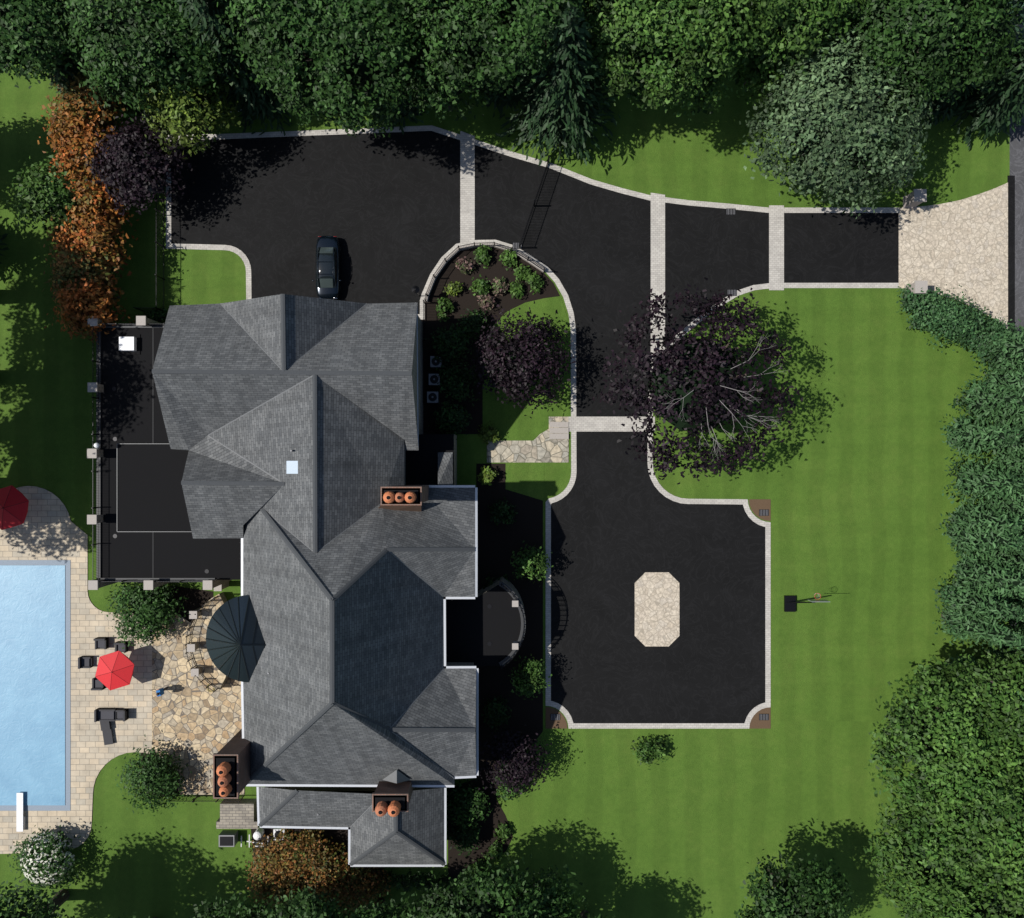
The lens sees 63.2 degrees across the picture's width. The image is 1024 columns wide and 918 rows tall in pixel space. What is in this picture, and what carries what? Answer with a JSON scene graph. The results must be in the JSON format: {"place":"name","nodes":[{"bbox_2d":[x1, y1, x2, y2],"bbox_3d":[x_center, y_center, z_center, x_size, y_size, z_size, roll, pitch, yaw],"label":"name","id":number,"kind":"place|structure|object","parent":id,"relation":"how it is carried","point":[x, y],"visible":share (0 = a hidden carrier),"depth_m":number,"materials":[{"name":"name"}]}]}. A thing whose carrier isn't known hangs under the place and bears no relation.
{"place":"outdoors","nodes":[
{"label":"outdoors","id":0,"kind":"place"},
{"bbox_2d":[0,0,1009,917],"bbox_3d":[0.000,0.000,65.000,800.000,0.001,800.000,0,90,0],"label":"lawn ground","id":1,"kind":"structure","parent":0,"point":[850,478],"depth_m":65.00,"materials":[{"name":"green plant"}]},
{"bbox_2d":[0,486,151,853],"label":"pool deck","id":2,"kind":"structure","parent":1,"relation":"on","point":[48,529],"depth_m":64.95,"materials":[{"name":"beige stone"}]},
{"bbox_2d":[0,485,28,529],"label":"pool umbrella","id":3,"kind":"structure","parent":2,"relation":"on","point":[14,502],"depth_m":62.86,"materials":[{"name":"red fabric"}]},
{"bbox_2d":[16,793,25,831],"bbox_3d":[-38.250,27.446,64.817,0.550,0.345,3.000,0,90,0],"label":"diving board","id":4,"kind":"object","parent":2,"relation":"on","point":[20,822],"visible":1,"depth_m":64.64,"materials":[{"name":"white paint"}]},
{"bbox_2d":[0,560,69,810],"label":"pool coping","id":5,"kind":"object","parent":2,"relation":"on","point":[66,806],"visible":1,"depth_m":64.93,"materials":[{"name":"grey stone"}]},
{"bbox_2d":[0,565,64,804],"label":"swimming pool","id":6,"kind":"structure","parent":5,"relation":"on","point":[32,683],"depth_m":64.90,"materials":[{"name":"blue liquid"}]},
{"bbox_2d":[78,637,128,744],"bbox_3d":[-31.700,18.075,64.605,3.617,0.790,8.375,0,90,0],"label":"patio furniture","id":7,"kind":"object","parent":2,"relation":"on","point":[104,716],"visible":0.95,"depth_m":64.50,"materials":[{"name":"wicker"}]},
{"bbox_2d":[95,651,133,689],"bbox_3d":[-30.083,16.021,63.735,2.969,2.530,3.029,0,90,0],"label":"patio umbrella","id":8,"kind":"object","parent":2,"relation":"on","point":[114,670],"depth_m":62.87,"materials":[{"name":"red fabric"}]},
{"bbox_2d":[151,686,167,696],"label":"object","id":9,"kind":"object","parent":2,"relation":"on","point":[160,692],"visible":1,"depth_m":63.73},
{"bbox_2d":[152,613,243,794],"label":"flagstone patio","id":10,"kind":"structure","parent":2,"relation":"on","point":[196,724],"depth_m":64.94,"materials":[{"name":"beige stone"}]},
{"bbox_2d":[155,182,164,310],"bbox_3d":[-27.125,-16.521,64.110,0.070,1.780,10.070,0,90,0],"label":"yard fence","id":11,"kind":"object","parent":1,"relation":"on","point":[163,223],"visible":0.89,"depth_m":64.18,"materials":[{"name":"black metal"}]},
{"bbox_2d":[169,795,244,801],"bbox_3d":[-23.583,26.271,64.360,5.403,1.280,0.070,0,90,0],"label":"patio fence","id":12,"kind":"object","parent":1,"relation":"on","point":[196,797],"visible":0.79,"depth_m":64.20,"materials":[{"name":"black metal"}]},
{"bbox_2d":[187,581,228,689],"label":"curved balcony","id":13,"kind":"structure","parent":1,"relation":"on","point":[208,670],"depth_m":64.10,"materials":[{"name":"stone"}]},
{"bbox_2d":[185,596,218,692],"bbox_3d":[-23.704,14.114,63.585,2.222,1.030,7.208,0,90,0],"label":"balcony railing","id":14,"kind":"object","parent":13,"relation":"on","point":[202,607],"visible":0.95,"depth_m":63.48,"materials":[{"name":"black metal"}]},
{"bbox_2d":[101,316,523,790],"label":"house walls","id":15,"kind":"structure","parent":1,"relation":"on","point":[131,412],"depth_m":61.60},
{"bbox_2d":[91,327,98,579],"bbox_3d":[-30.563,-0.454,61.060,0.070,1.080,18.866,0,90,0],"label":"deck rail","id":16,"kind":"object","parent":15,"relation":"attached to","point":[98,457],"visible":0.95,"depth_m":61.33,"materials":[{"name":"black metal"}]},
{"bbox_2d":[102,323,164,325],"bbox_3d":[-27.957,-9.852,61.060,5.282,1.080,0.070,0,90,0],"label":"deck rail","id":17,"kind":"object","parent":15,"relation":"attached to","point":[131,325],"visible":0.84,"depth_m":61.34,"materials":[{"name":"black metal"}]},
{"bbox_2d":[99,580,202,581],"bbox_3d":[-26.338,8.944,61.060,8.520,1.080,0.070,0,90,0],"label":"deck rail","id":18,"kind":"object","parent":15,"relation":"attached to","point":[154,581],"visible":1,"depth_m":60.66,"materials":[{"name":"black metal"}]},
{"bbox_2d":[87,316,230,589],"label":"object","id":19,"kind":"object","parent":15,"relation":"attached to","point":[150,496],"visible":0.86,"depth_m":61.48,"materials":[{"name":"stone"}]},
{"bbox_2d":[213,729,250,798],"bbox_3d":[-18.967,21.033,59.555,1.663,10.890,2.935,0,90,0],"label":"chimney","id":20,"kind":"object","parent":15,"relation":"attached to","point":[231,769],"visible":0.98,"depth_m":55.10,"materials":[{"name":"brick"}]},
{"bbox_2d":[206,595,265,681],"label":"turret roof","id":21,"kind":"structure","parent":15,"relation":"on","point":[235,643],"depth_m":57.05,"materials":[{"name":"metal"}]},
{"bbox_2d":[152,294,478,866],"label":"house roof","id":22,"kind":"structure","parent":15,"relation":"on","point":[349,586],"depth_m":55.84,"materials":[{"name":"grey tile"}]},
{"bbox_2d":[267,450,318,815],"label":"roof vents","id":23,"kind":"object","parent":22,"relation":"on","point":[291,467],"visible":0.54,"depth_m":54.77,"materials":[{"name":"white metal"}]},
{"bbox_2d":[378,505,420,782],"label":"chimney crickets","id":24,"kind":"object","parent":22,"relation":"on","point":[396,776],"visible":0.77,"depth_m":56.97,"materials":[{"name":"grey metal"}]},
{"bbox_2d":[372,781,413,816],"bbox_3d":[-8.159,23.053,57.829,2.429,6.342,1.262,0,90,0],"label":"chimney","id":25,"kind":"object","parent":15,"relation":"on","point":[392,799],"visible":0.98,"depth_m":55.70,"materials":[{"name":"brick"}]},
{"bbox_2d":[380,485,428,504],"bbox_3d":[-7.120,2.379,56.227,2.645,7.547,1.207,0,90,0],"label":"chimney","id":26,"kind":"object","parent":15,"relation":"attached to","point":[407,495],"visible":1,"depth_m":53.40,"materials":[{"name":"brick"}]},
{"bbox_2d":[487,581,525,665],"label":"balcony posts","id":27,"kind":"object","parent":15,"relation":"attached to","point":[515,644],"visible":0.98,"depth_m":61.50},
{"bbox_2d":[501,583,524,668],"bbox_3d":[0.067,12.229,61.100,1.757,1.080,6.129,0,90,0],"label":"balcony rail","id":28,"kind":"object","parent":27,"relation":"attached to","point":[510,659],"visible":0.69,"depth_m":60.70,"materials":[{"name":"black metal"}]},
{"bbox_2d":[124,247,559,883],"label":"planting beds","id":29,"kind":"object","parent":1,"relation":"on","point":[500,543],"visible":0.53,"depth_m":64.98,"materials":[{"name":"black soil"}]},
{"bbox_2d":[423,300,424,340],"bbox_3d":[-6.792,-10.688,64.310,0.070,1.380,2.987,0,90,0],"label":"railing","id":30,"kind":"object","parent":29,"relation":"on","point":[423,319],"visible":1,"depth_m":63.78,"materials":[{"name":"black metal"}]},
{"bbox_2d":[424,242,545,301],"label":"retaining wall","id":31,"kind":"structure","parent":29,"relation":"on","point":[473,246],"depth_m":64.60,"materials":[{"name":"stone"}]},
{"bbox_2d":[424,242,544,301],"bbox_3d":[-2.500,-15.009,64.110,9.547,0.980,3.384,-14,90,0],"label":"bed fence","id":32,"kind":"object","parent":31,"relation":"on","point":[511,249],"visible":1,"depth_m":64.00,"materials":[{"name":"black metal"}]},
{"bbox_2d":[506,464,543,500],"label":"lawn island","id":33,"kind":"structure","parent":29,"relation":"on","point":[526,479],"depth_m":64.98,"materials":[{"name":"green plant"}]},
{"bbox_2d":[0,0,1023,917],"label":"trees","id":34,"kind":"object","parent":1,"relation":"on","point":[88,180],"visible":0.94,"depth_m":57.99,"materials":[{"name":"green plant"}]},
{"bbox_2d":[0,0,1023,917],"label":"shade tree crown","id":35,"kind":"object","parent":34,"relation":"on","point":[362,68],"visible":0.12,"depth_m":58.96},
{"bbox_2d":[664,333,782,458],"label":"tree branches","id":36,"kind":"object","parent":34,"relation":"on","point":[734,409],"visible":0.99,"depth_m":57.12,"materials":[{"name":"brown wood"}]},
{"bbox_2d":[484,298,568,439],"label":"lawn island","id":37,"kind":"structure","parent":1,"relation":"on","point":[508,420],"depth_m":64.98,"materials":[{"name":"green plant"}]},
{"bbox_2d":[487,417,568,461],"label":"front walk","id":38,"kind":"structure","parent":1,"relation":"on","point":[542,447],"depth_m":64.96,"materials":[{"name":"stone"}]},
{"bbox_2d":[549,422,568,438],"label":"front steps","id":39,"kind":"structure","parent":38,"relation":"on","point":[558,430],"depth_m":64.88,"materials":[{"name":"stone"}]},
{"bbox_2d":[166,125,898,728],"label":"driveway curb","id":40,"kind":"structure","parent":1,"relation":"on","point":[574,463],"depth_m":64.97,"materials":[{"name":"grey concrete"}]},
{"bbox_2d":[546,707,566,728],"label":"brick paving","id":41,"kind":"structure","parent":1,"relation":"on","point":[561,723],"depth_m":64.98,"materials":[{"name":"brown brick"}]},
{"bbox_2d":[147,111,979,846],"bbox_3d":[-5.737,-9.171,63.675,71.891,2.650,50.447,-34,90,0],"label":"yard equipment","id":42,"kind":"object","parent":1,"relation":"on","point":[235,813],"visible":0.69,"depth_m":64.06,"materials":[{"name":"metal"}]},
{"bbox_2d":[749,499,770,520],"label":"brick paving","id":43,"kind":"structure","parent":1,"relation":"on","point":[756,505],"depth_m":64.98,"materials":[{"name":"brown brick"}]},
{"bbox_2d":[749,707,770,728],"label":"brick paving","id":44,"kind":"structure","parent":1,"relation":"on","point":[756,723],"depth_m":64.98,"materials":[{"name":"brown brick"}]},
{"bbox_2d":[784,593,829,611],"bbox_3d":[22.039,10.897,63.138,1.484,3.725,2.541,45,90,0],"label":"basketball hoop","id":45,"kind":"object","parent":1,"relation":"on","point":[790,602],"visible":1,"depth_m":64.76,"materials":[{"name":"black metal"}]},
{"bbox_2d":[903,189,927,295],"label":"gate pillars","id":46,"kind":"structure","parent":1,"relation":"on","point":[915,198],"depth_m":63.16,"materials":[{"name":"stone"}]},
{"bbox_2d":[171,131,898,722],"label":"driveway asphalt","id":47,"kind":"structure","parent":0,"point":[385,209],"depth_m":64.97,"materials":[{"name":"black asphalt"}]},
{"bbox_2d":[312,236,340,299],"bbox_3d":[-14.250,-14.812,64.222,2.265,1.462,4.938,0,90,0],"label":"sedan car","id":48,"kind":"object","parent":47,"relation":"on","point":[328,251],"visible":0.97,"depth_m":63.95,"materials":[{"name":"black paint"}]},
{"bbox_2d":[519,156,549,247],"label":"drive gate","id":49,"kind":"structure","parent":47,"relation":"on","point":[533,206],"depth_m":64.08,"materials":[{"name":"black metal"}]},
{"bbox_2d":[513,208,768,719],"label":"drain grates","id":50,"kind":"object","parent":47,"relation":"on","point":[732,211],"visible":0.95,"depth_m":64.94,"materials":[{"name":"black metal"}]},
{"bbox_2d":[460,131,1007,645],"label":"driveway paver bands","id":51,"kind":"object","parent":47,"relation":"on","point":[956,247],"visible":0.8,"depth_m":64.96,"materials":[{"name":"beige stone"}]},
{"bbox_2d":[1010,15,1023,777],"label":"street","id":52,"kind":"structure","parent":0,"point":[1017,154],"depth_m":64.99,"materials":[{"name":"grey asphalt"}]},
{"bbox_2d":[1007,176,1014,331],"bbox_3d":[38.990,-15.267,64.984,0.583,0.001,13.747,0,90,0],"label":"street patch","id":53,"kind":"object","parent":52,"relation":"on","point":[1011,245],"visible":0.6,"depth_m":64.98,"materials":[{"name":"grey asphalt"}]}
]}

